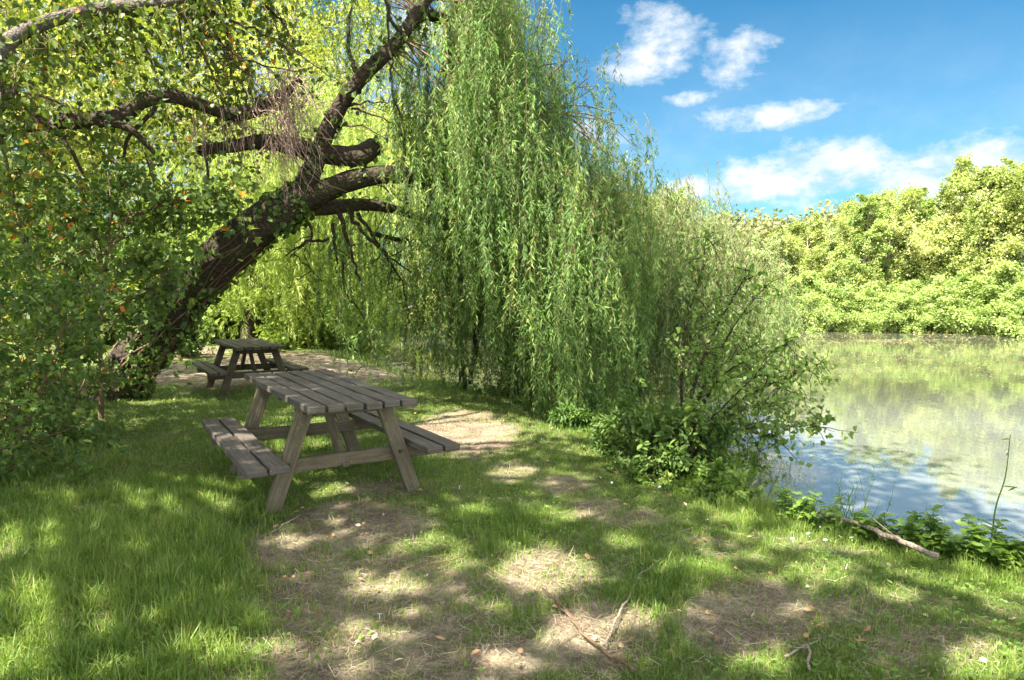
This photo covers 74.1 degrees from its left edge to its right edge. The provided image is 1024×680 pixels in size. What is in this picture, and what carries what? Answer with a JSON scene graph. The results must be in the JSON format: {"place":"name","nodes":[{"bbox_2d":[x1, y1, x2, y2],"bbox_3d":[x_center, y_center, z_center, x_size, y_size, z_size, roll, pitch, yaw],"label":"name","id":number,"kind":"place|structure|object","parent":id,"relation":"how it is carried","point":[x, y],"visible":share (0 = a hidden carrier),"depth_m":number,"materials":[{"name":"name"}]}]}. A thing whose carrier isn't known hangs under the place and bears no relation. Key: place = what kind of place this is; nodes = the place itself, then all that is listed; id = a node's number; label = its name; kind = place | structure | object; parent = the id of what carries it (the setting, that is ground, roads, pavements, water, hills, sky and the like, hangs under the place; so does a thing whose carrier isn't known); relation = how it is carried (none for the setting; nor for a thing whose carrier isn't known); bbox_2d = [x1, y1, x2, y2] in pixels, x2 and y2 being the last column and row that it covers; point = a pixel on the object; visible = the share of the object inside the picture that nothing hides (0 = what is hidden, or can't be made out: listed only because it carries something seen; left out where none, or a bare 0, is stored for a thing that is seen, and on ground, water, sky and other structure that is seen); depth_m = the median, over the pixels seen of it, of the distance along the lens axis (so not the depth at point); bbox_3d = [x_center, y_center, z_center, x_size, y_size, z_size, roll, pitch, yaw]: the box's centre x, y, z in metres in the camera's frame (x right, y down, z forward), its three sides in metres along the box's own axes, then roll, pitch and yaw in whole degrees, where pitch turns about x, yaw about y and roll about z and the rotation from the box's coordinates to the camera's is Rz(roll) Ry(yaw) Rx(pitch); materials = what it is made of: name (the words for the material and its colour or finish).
{"place":"outdoors","nodes":[
{"label":"outdoors","id":0,"kind":"place"},
{"bbox_2d":[0,269,1023,679],"bbox_3d":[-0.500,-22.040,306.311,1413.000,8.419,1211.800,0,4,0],"label":"ground","id":1,"kind":"structure","parent":0,"point":[320,361],"depth_m":3.41,"materials":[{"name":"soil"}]},
{"bbox_2d":[0,205,106,345],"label":"bush","id":2,"kind":"object","parent":1,"relation":"on","point":[11,326],"visible":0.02,"depth_m":19.45,"materials":[{"name":"green plant"}]},
{"bbox_2d":[0,156,127,369],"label":"shrub","id":3,"kind":"object","parent":1,"relation":"on","point":[11,278],"visible":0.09,"depth_m":11.17,"materials":[{"name":"green plant"}]},
{"bbox_2d":[0,341,130,446],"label":"shrub","id":4,"kind":"object","parent":1,"relation":"on","point":[105,376],"visible":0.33,"depth_m":6.68,"materials":[{"name":"green plant"}]},
{"bbox_2d":[0,226,136,488],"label":"shrub","id":5,"kind":"object","parent":1,"relation":"on","point":[42,297],"visible":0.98,"depth_m":5.29,"materials":[{"name":"green plant"}]},
{"bbox_2d":[0,70,141,247],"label":"background tree","id":6,"kind":"object","parent":1,"relation":"on","point":[56,136],"visible":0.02,"depth_m":29.99,"materials":[{"name":"green plant"}]},
{"bbox_2d":[0,0,164,289],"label":"background tree","id":7,"kind":"object","parent":1,"relation":"on","point":[85,105],"visible":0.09,"depth_m":19.69,"materials":[{"name":"green plant"}]},
{"bbox_2d":[0,0,199,305],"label":"background tree","id":8,"kind":"object","parent":1,"relation":"on","point":[9,3],"visible":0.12,"depth_m":20.37,"materials":[{"name":"green plant"}]},
{"bbox_2d":[0,117,219,441],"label":"shrub","id":9,"kind":"object","parent":1,"relation":"on","point":[133,183],"visible":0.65,"depth_m":7.13,"materials":[{"name":"green plant"}]},
{"bbox_2d":[51,230,196,347],"bbox_3d":[-11.314,-1.607,20.834,5.102,4.610,5.249,2,4,26],"label":"bush","id":10,"kind":"object","parent":1,"relation":"on","point":[111,339],"visible":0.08,"depth_m":20.07,"materials":[{"name":"green plant"}]},
{"bbox_2d":[0,149,261,419],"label":"maple sapling","id":11,"kind":"object","parent":1,"relation":"on","point":[209,197],"visible":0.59,"depth_m":7.89,"materials":[{"name":"green plant"}]},
{"bbox_2d":[15,0,295,335],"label":"background tree","id":12,"kind":"object","parent":1,"relation":"on","point":[200,134],"visible":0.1,"depth_m":23.84,"materials":[{"name":"green plant"}]},
{"bbox_2d":[0,0,322,287],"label":"broadleaf tree","id":13,"kind":"object","parent":1,"relation":"on","point":[34,27],"visible":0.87,"depth_m":7.27,"materials":[{"name":"green plant"}]},
{"bbox_2d":[24,1,317,243],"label":"background tree","id":14,"kind":"object","parent":1,"relation":"on","point":[170,179],"visible":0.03,"depth_m":30.66,"materials":[{"name":"green plant"}]},
{"bbox_2d":[95,206,251,344],"bbox_3d":[-10.287,-1.728,21.805,4.741,5.138,6.603,-2,4,-23],"label":"bush","id":15,"kind":"object","parent":1,"relation":"on","point":[214,333],"visible":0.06,"depth_m":20.69,"materials":[{"name":"green plant"}]},
{"bbox_2d":[175,325,216,358],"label":"bush","id":16,"kind":"object","parent":1,"relation":"on","point":[193,352],"visible":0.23,"depth_m":16.51,"materials":[{"name":"green plant"}]},
{"bbox_2d":[56,0,339,233],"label":"background tree","id":17,"kind":"object","parent":1,"relation":"on","point":[234,3],"visible":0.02,"depth_m":31.43,"materials":[{"name":"green plant"}]},
{"bbox_2d":[192,338,308,396],"bbox_3d":[-4.259,0.445,10.955,1.422,0.825,2.097,-2,5,-32],"label":"picnic table","id":18,"kind":"object","parent":1,"relation":"on","point":[215,370],"visible":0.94,"depth_m":10.56,"materials":[{"name":"brown wood"}]},
{"bbox_2d":[101,0,426,257],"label":"background tree","id":19,"kind":"object","parent":1,"relation":"on","point":[304,33],"visible":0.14,"depth_m":25.53,"materials":[{"name":"green plant"}]},
{"bbox_2d":[210,241,317,338],"bbox_3d":[-8.970,-1.399,23.908,5.394,5.321,5.823,0,4,-4],"label":"bush","id":20,"kind":"object","parent":1,"relation":"on","point":[232,327],"visible":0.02,"depth_m":23.38,"materials":[{"name":"green plant"}]},
{"bbox_2d":[148,35,430,368],"bbox_3d":[-5.949,-3.317,17.622,8.314,9.174,6.552,0,4,0],"label":"weeping willow","id":21,"kind":"object","parent":1,"relation":"on","point":[264,271],"visible":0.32,"depth_m":16.27,"materials":[{"name":"green plant"}]},
{"bbox_2d":[202,248,390,351],"bbox_3d":[-6.641,-0.929,19.682,5.445,3.658,4.654,1,4,9],"label":"bush","id":22,"kind":"object","parent":1,"relation":"on","point":[297,341],"visible":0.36,"depth_m":19.00,"materials":[{"name":"green plant"}]},
{"bbox_2d":[189,0,419,262],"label":"background tree","id":23,"kind":"object","parent":1,"relation":"on","point":[238,5],"visible":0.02,"depth_m":33.84,"materials":[{"name":"green plant"}]},
{"bbox_2d":[202,369,459,516],"bbox_3d":[-1.472,0.745,5.198,1.423,0.822,2.092,-2,5,-32],"label":"picnic table","id":24,"kind":"object","parent":1,"relation":"on","point":[326,393],"visible":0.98,"depth_m":4.81,"materials":[{"name":"grey wood"}]},
{"bbox_2d":[267,263,396,355],"bbox_3d":[-5.249,-0.876,20.710,4.260,3.585,3.606,-4,5,-43],"label":"bush","id":25,"kind":"object","parent":1,"relation":"on","point":[376,335],"visible":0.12,"depth_m":20.27,"materials":[{"name":"green plant"}]},
{"bbox_2d":[1,0,686,425],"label":"weeping willow","id":26,"kind":"object","parent":1,"relation":"on","point":[549,270],"visible":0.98,"depth_m":8.25,"materials":[{"name":"green plant"}]},
{"bbox_2d":[5,0,457,402],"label":"ivy","id":27,"kind":"object","parent":26,"relation":"attached to","point":[195,318],"visible":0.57,"depth_m":8.72,"materials":[{"name":"green plant"}]},
{"bbox_2d":[236,0,483,336],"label":"background tree","id":28,"kind":"object","parent":1,"relation":"on","point":[365,4],"visible":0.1,"depth_m":27.94,"materials":[{"name":"green plant"}]},
{"bbox_2d":[361,253,434,334],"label":"bush","id":29,"kind":"object","parent":1,"relation":"on","point":[410,316],"visible":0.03,"depth_m":32.26,"materials":[{"name":"green plant"}]},
{"bbox_2d":[0,323,1023,679],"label":"grass","id":30,"kind":"structure","parent":1,"relation":"on","point":[40,581],"depth_m":3.61,"materials":[{"name":"green plant"}]},
{"bbox_2d":[0,389,1023,679],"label":"clover","id":31,"kind":"object","parent":1,"relation":"on","point":[852,645],"visible":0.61,"depth_m":3.17,"materials":[{"name":"green plant"}]},
{"bbox_2d":[23,367,1020,679],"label":"fallen leaves","id":32,"kind":"object","parent":1,"relation":"on","point":[587,555],"depth_m":3.67,"materials":[{"name":"brown plant"}]},
{"bbox_2d":[467,336,605,405],"bbox_3d":[0.144,0.580,9.855,1.824,1.393,1.788,-3,5,-39],"label":"bush","id":33,"kind":"object","parent":1,"relation":"on","point":[498,390],"visible":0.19,"depth_m":9.74,"materials":[{"name":"green plant"}]},
{"bbox_2d":[545,385,620,433],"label":"shrub","id":34,"kind":"object","parent":1,"relation":"on","point":[573,416],"visible":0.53,"depth_m":7.55,"materials":[{"name":"green plant"}]},
{"bbox_2d":[542,586,636,671],"bbox_3d":[0.309,1.179,2.889,0.163,0.102,0.745,-1,4,-18],"label":"fallen stick","id":35,"kind":"object","parent":1,"relation":"on","point":[609,655],"visible":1,"depth_m":2.76,"materials":[{"name":"brown wood"}]},
{"bbox_2d":[603,557,661,646],"bbox_3d":[0.530,1.173,3.184,0.122,0.061,0.969,2,4,26],"label":"fallen stick","id":36,"kind":"object","parent":1,"relation":"on","point":[612,627],"visible":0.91,"depth_m":2.99,"materials":[{"name":"wood"}]},
{"bbox_2d":[588,386,709,457],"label":"shrub","id":37,"kind":"object","parent":1,"relation":"on","point":[625,405],"visible":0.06,"depth_m":6.26,"materials":[{"name":"green plant"}]},
{"bbox_2d":[590,396,749,487],"bbox_3d":[1.315,0.973,5.681,1.112,1.124,1.365,-2,5,-31],"label":"shrub","id":38,"kind":"object","parent":1,"relation":"on","point":[661,446],"visible":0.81,"depth_m":5.41,"materials":[{"name":"green plant"}]},
{"bbox_2d":[642,186,714,274],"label":"tree","id":39,"kind":"object","parent":1,"relation":"on","point":[703,204],"visible":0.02,"depth_m":41.37,"materials":[{"name":"green plant"}]},
{"bbox_2d":[427,196,938,281],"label":"hill wood","id":40,"kind":"object","parent":1,"relation":"on","point":[776,224],"visible":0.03,"depth_m":84.77,"materials":[{"name":"green plant"}]},
{"bbox_2d":[591,162,829,419],"bbox_3d":[2.937,-0.248,10.322,4.484,4.946,3.540,0,4,0],"label":"weeping willow","id":41,"kind":"object","parent":1,"relation":"on","point":[715,281],"visible":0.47,"depth_m":9.63,"materials":[{"name":"green plant"}]},
{"bbox_2d":[657,456,766,505],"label":"shrub","id":42,"kind":"object","parent":1,"relation":"on","point":[719,476],"visible":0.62,"depth_m":4.97,"materials":[{"name":"green plant"}]},
{"bbox_2d":[660,226,856,489],"bbox_3d":[2.463,0.139,6.799,1.748,2.605,1.740,0,4,0],"label":"alder shrub","id":43,"kind":"object","parent":1,"relation":"on","point":[719,373],"visible":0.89,"depth_m":6.82,"materials":[{"name":"green plant"}]},
{"bbox_2d":[745,231,785,274],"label":"tree","id":44,"kind":"object","parent":1,"relation":"on","point":[774,238],"visible":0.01,"depth_m":41.09,"materials":[{"name":"green plant"}]},
{"bbox_2d":[745,234,802,285],"bbox_3d":[14.640,-3.277,38.295,3.855,5.268,3.738,4,5,44],"label":"tree","id":45,"kind":"object","parent":1,"relation":"on","point":[782,264],"visible":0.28,"depth_m":38.04,"materials":[{"name":"green plant"}]},
{"bbox_2d":[772,484,809,525],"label":"weed plant","id":46,"kind":"object","parent":1,"relation":"on","point":[797,504],"visible":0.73,"depth_m":4.45,"materials":[{"name":"green plant"}]},
{"bbox_2d":[757,275,834,331],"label":"bank bush","id":47,"kind":"object","parent":1,"relation":"on","point":[800,282],"visible":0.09,"depth_m":34.70,"materials":[{"name":"green plant"}]},
{"bbox_2d":[764,229,837,271],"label":"tree","id":48,"kind":"object","parent":1,"relation":"on","point":[782,232],"visible":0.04,"depth_m":43.30,"materials":[{"name":"green plant"}]},
{"bbox_2d":[784,631,820,669],"bbox_3d":[1.171,1.226,2.745,0.118,0.045,0.364,2,4,31],"label":"fallen stick","id":49,"kind":"object","parent":1,"relation":"on","point":[809,652],"visible":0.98,"depth_m":2.70,"materials":[{"name":"wood"}]},
{"bbox_2d":[771,209,848,293],"bbox_3d":[16.319,-4.098,37.552,4.580,6.352,4.671,-3,5,-35],"label":"tree","id":50,"kind":"object","parent":1,"relation":"on","point":[815,253],"visible":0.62,"depth_m":37.55,"materials":[{"name":"green plant"}]},
{"bbox_2d":[775,488,849,524],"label":"weed plant","id":51,"kind":"object","parent":1,"relation":"on","point":[813,515],"visible":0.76,"depth_m":4.35,"materials":[{"name":"green plant"}]},
{"bbox_2d":[776,284,850,332],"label":"bank bush","id":52,"kind":"object","parent":1,"relation":"on","point":[807,297],"visible":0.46,"depth_m":33.82,"materials":[{"name":"green plant"}]},
{"bbox_2d":[788,269,858,330],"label":"bank bush","id":53,"kind":"object","parent":1,"relation":"on","point":[810,278],"visible":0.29,"depth_m":34.64,"materials":[{"name":"green plant"}]},
{"bbox_2d":[803,474,847,538],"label":"rush clump","id":54,"kind":"object","parent":1,"relation":"on","point":[824,509],"visible":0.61,"depth_m":4.27,"materials":[{"name":"green plant"}]},
{"bbox_2d":[810,292,847,330],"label":"bank bush","id":55,"kind":"object","parent":1,"relation":"on","point":[833,310],"visible":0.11,"depth_m":34.57,"materials":[{"name":"green plant"}]},
{"bbox_2d":[803,288,855,330],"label":"bank bush","id":56,"kind":"object","parent":1,"relation":"on","point":[847,305],"visible":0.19,"depth_m":34.32,"materials":[{"name":"green plant"}]},
{"bbox_2d":[809,222,852,267],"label":"tree","id":57,"kind":"object","parent":1,"relation":"on","point":[832,245],"visible":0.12,"depth_m":46.46,"materials":[{"name":"green plant"}]},
{"bbox_2d":[821,506,851,533],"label":"weed plant","id":58,"kind":"object","parent":1,"relation":"on","point":[832,512],"visible":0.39,"depth_m":4.26,"materials":[{"name":"green plant"}]},
{"bbox_2d":[830,199,858,258],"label":"tree","id":59,"kind":"object","parent":1,"relation":"on","point":[835,219],"visible":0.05,"depth_m":55.54,"materials":[{"name":"green plant"}]},
{"bbox_2d":[830,296,860,330],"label":"bank bush","id":60,"kind":"object","parent":1,"relation":"on","point":[850,321],"visible":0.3,"depth_m":34.60,"materials":[{"name":"green plant"}]},
{"bbox_2d":[845,294,870,331],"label":"bank bush","id":61,"kind":"object","parent":1,"relation":"on","point":[855,328],"visible":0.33,"depth_m":34.35,"materials":[{"name":"green plant"}]},
{"bbox_2d":[817,194,903,300],"bbox_3d":[18.682,-4.292,36.593,4.340,6.824,4.975,0,4,-7],"label":"tree","id":62,"kind":"object","parent":1,"relation":"on","point":[861,217],"visible":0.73,"depth_m":35.48,"materials":[{"name":"green plant"}]},
{"bbox_2d":[845,508,877,540],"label":"weed plant","id":63,"kind":"object","parent":1,"relation":"on","point":[857,517],"visible":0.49,"depth_m":4.17,"materials":[{"name":"green plant"}]},
{"bbox_2d":[829,464,894,541],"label":"rush clump","id":64,"kind":"object","parent":1,"relation":"on","point":[839,499],"visible":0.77,"depth_m":4.19,"materials":[{"name":"green plant"}]},
{"bbox_2d":[826,214,904,282],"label":"tree","id":65,"kind":"object","parent":1,"relation":"on","point":[845,241],"visible":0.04,"depth_m":45.61,"materials":[{"name":"green plant"}]},
{"bbox_2d":[830,188,903,296],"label":"tree","id":66,"kind":"object","parent":1,"relation":"on","point":[840,221],"visible":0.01,"depth_m":45.34,"materials":[{"name":"green plant"}]},
{"bbox_2d":[849,290,902,331],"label":"bank bush","id":67,"kind":"object","parent":1,"relation":"on","point":[874,298],"visible":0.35,"depth_m":33.70,"materials":[{"name":"green plant"}]},
{"bbox_2d":[852,512,902,550],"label":"weed plant","id":68,"kind":"object","parent":1,"relation":"on","point":[887,527],"visible":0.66,"depth_m":4.09,"materials":[{"name":"green plant"}]},
{"bbox_2d":[858,517,908,547],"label":"weed plant","id":69,"kind":"object","parent":1,"relation":"on","point":[901,522],"visible":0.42,"depth_m":4.07,"materials":[{"name":"green plant"}]},
{"bbox_2d":[856,283,933,332],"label":"bank bush","id":70,"kind":"object","parent":1,"relation":"on","point":[877,323],"visible":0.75,"depth_m":33.16,"materials":[{"name":"green plant"}]},
{"bbox_2d":[837,183,959,299],"bbox_3d":[20.434,-4.255,35.876,6.258,7.894,6.828,0,4,5],"label":"tree","id":71,"kind":"object","parent":1,"relation":"on","point":[910,203],"visible":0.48,"depth_m":35.29,"materials":[{"name":"green plant"}]},
{"bbox_2d":[866,188,952,287],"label":"tree","id":72,"kind":"object","parent":1,"relation":"on","point":[935,210],"visible":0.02,"depth_m":40.94,"materials":[{"name":"green plant"}]},
{"bbox_2d":[896,510,931,550],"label":"weed plant","id":73,"kind":"object","parent":1,"relation":"on","point":[912,526],"visible":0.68,"depth_m":3.96,"materials":[{"name":"green plant"}]},
{"bbox_2d":[884,284,952,333],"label":"bank bush","id":74,"kind":"object","parent":1,"relation":"on","point":[920,317],"visible":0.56,"depth_m":32.53,"materials":[{"name":"green plant"}]},
{"bbox_2d":[902,279,945,331],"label":"bank bush","id":75,"kind":"object","parent":1,"relation":"on","point":[916,285],"visible":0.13,"depth_m":33.95,"materials":[{"name":"green plant"}]},
{"bbox_2d":[908,518,952,554],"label":"weed plant","id":76,"kind":"object","parent":1,"relation":"on","point":[925,544],"visible":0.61,"depth_m":3.91,"materials":[{"name":"green plant"}]},
{"bbox_2d":[886,187,988,286],"bbox_3d":[22.289,-4.567,35.850,4.744,7.458,5.437,-2,4,-24],"label":"tree","id":77,"kind":"object","parent":1,"relation":"on","point":[929,203],"visible":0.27,"depth_m":35.86,"materials":[{"name":"green plant"}]},
{"bbox_2d":[909,286,969,333],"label":"bank bush","id":78,"kind":"object","parent":1,"relation":"on","point":[951,305],"visible":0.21,"depth_m":32.34,"materials":[{"name":"green plant"}]},
{"bbox_2d":[899,269,997,333],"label":"bank bush","id":79,"kind":"object","parent":1,"relation":"on","point":[959,280],"visible":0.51,"depth_m":32.34,"materials":[{"name":"green plant"}]},
{"bbox_2d":[925,508,972,564],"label":"rush clump","id":80,"kind":"object","parent":1,"relation":"on","point":[948,537],"visible":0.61,"depth_m":3.82,"materials":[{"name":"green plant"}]},
{"bbox_2d":[922,504,985,561],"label":"weed plant","id":81,"kind":"object","parent":1,"relation":"on","point":[933,524],"visible":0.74,"depth_m":3.87,"materials":[{"name":"green plant"}]},
{"bbox_2d":[934,183,981,235],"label":"tree","id":82,"kind":"object","parent":1,"relation":"on","point":[940,209],"visible":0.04,"depth_m":43.43,"materials":[{"name":"green plant"}]},
{"bbox_2d":[902,152,1023,287],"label":"tree","id":83,"kind":"object","parent":1,"relation":"on","point":[959,213],"visible":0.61,"depth_m":33.72,"materials":[{"name":"green plant"}]},
{"bbox_2d":[941,534,1002,566],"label":"weed plant","id":84,"kind":"object","parent":1,"relation":"on","point":[986,542],"visible":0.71,"depth_m":3.76,"materials":[{"name":"green plant"}]},
{"bbox_2d":[926,165,1023,278],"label":"tree","id":85,"kind":"object","parent":1,"relation":"on","point":[982,199],"visible":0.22,"depth_m":33.87,"materials":[{"name":"green plant"}]},
{"bbox_2d":[938,275,1023,333],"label":"bank bush","id":86,"kind":"object","parent":1,"relation":"on","point":[993,281],"visible":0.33,"depth_m":31.57,"materials":[{"name":"green plant"}]},
{"bbox_2d":[954,513,1010,562],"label":"weed plant","id":87,"kind":"object","parent":1,"relation":"on","point":[961,522],"visible":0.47,"depth_m":3.80,"materials":[{"name":"green plant"}]},
{"bbox_2d":[944,156,1023,286],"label":"tree","id":88,"kind":"object","parent":1,"relation":"on","point":[1012,178],"visible":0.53,"depth_m":32.65,"materials":[{"name":"green plant"}]},
{"bbox_2d":[955,259,1023,335],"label":"bank bush","id":89,"kind":"object","parent":1,"relation":"on","point":[1006,270],"visible":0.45,"depth_m":31.44,"materials":[{"name":"green plant"}]},
{"bbox_2d":[961,534,1021,571],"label":"weed plant","id":90,"kind":"object","parent":1,"relation":"on","point":[973,543],"visible":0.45,"depth_m":3.71,"materials":[{"name":"green plant"}]},
{"bbox_2d":[964,291,1020,335],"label":"bank bush","id":91,"kind":"object","parent":1,"relation":"on","point":[979,322],"visible":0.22,"depth_m":31.06,"materials":[{"name":"green plant"}]},
{"bbox_2d":[968,292,1023,333],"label":"bank bush","id":92,"kind":"object","parent":1,"relation":"on","point":[982,311],"visible":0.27,"depth_m":30.71,"materials":[{"name":"green plant"}]},
{"bbox_2d":[990,435,1016,559],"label":"weed stalk","id":93,"kind":"object","parent":1,"relation":"on","point":[1007,453],"visible":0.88,"depth_m":3.75,"materials":[{"name":"green plant"}]},
{"bbox_2d":[984,280,1023,337],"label":"bank bush","id":94,"kind":"object","parent":1,"relation":"on","point":[1019,286],"visible":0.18,"depth_m":29.51,"materials":[{"name":"green plant"}]},
{"bbox_2d":[985,529,1023,575],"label":"weed plant","id":95,"kind":"object","parent":1,"relation":"on","point":[1000,559],"visible":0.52,"depth_m":3.67,"materials":[{"name":"green plant"}]},
{"bbox_2d":[988,537,1020,573],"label":"weed plant","id":96,"kind":"object","parent":1,"relation":"on","point":[1006,552],"visible":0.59,"depth_m":3.68,"materials":[{"name":"green plant"}]},
{"bbox_2d":[993,298,1023,336],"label":"bank bush","id":97,"kind":"object","parent":1,"relation":"on","point":[1006,314],"visible":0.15,"depth_m":30.07,"materials":[{"name":"green plant"}]},
{"bbox_2d":[998,540,1023,572],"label":"weed plant","id":98,"kind":"object","parent":1,"relation":"on","point":[1015,550],"visible":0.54,"depth_m":3.65,"materials":[{"name":"green plant"}]},
{"bbox_2d":[1004,307,1023,337],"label":"bank bush","id":99,"kind":"object","parent":1,"relation":"on","point":[1018,319],"visible":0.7,"depth_m":29.47,"materials":[{"name":"green plant"}]},
{"bbox_2d":[0,0,1023,275],"label":"sky","id":100,"kind":"structure","parent":0,"point":[798,104],"materials":[{"name":"blue"}]},
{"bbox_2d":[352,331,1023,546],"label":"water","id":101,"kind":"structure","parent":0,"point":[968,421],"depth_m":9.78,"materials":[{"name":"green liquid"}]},
{"bbox_2d":[724,334,1022,508],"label":"floating leaves","id":102,"kind":"object","parent":101,"relation":"on","point":[910,358],"visible":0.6,"depth_m":22.57,"materials":[{"name":"green plant"}]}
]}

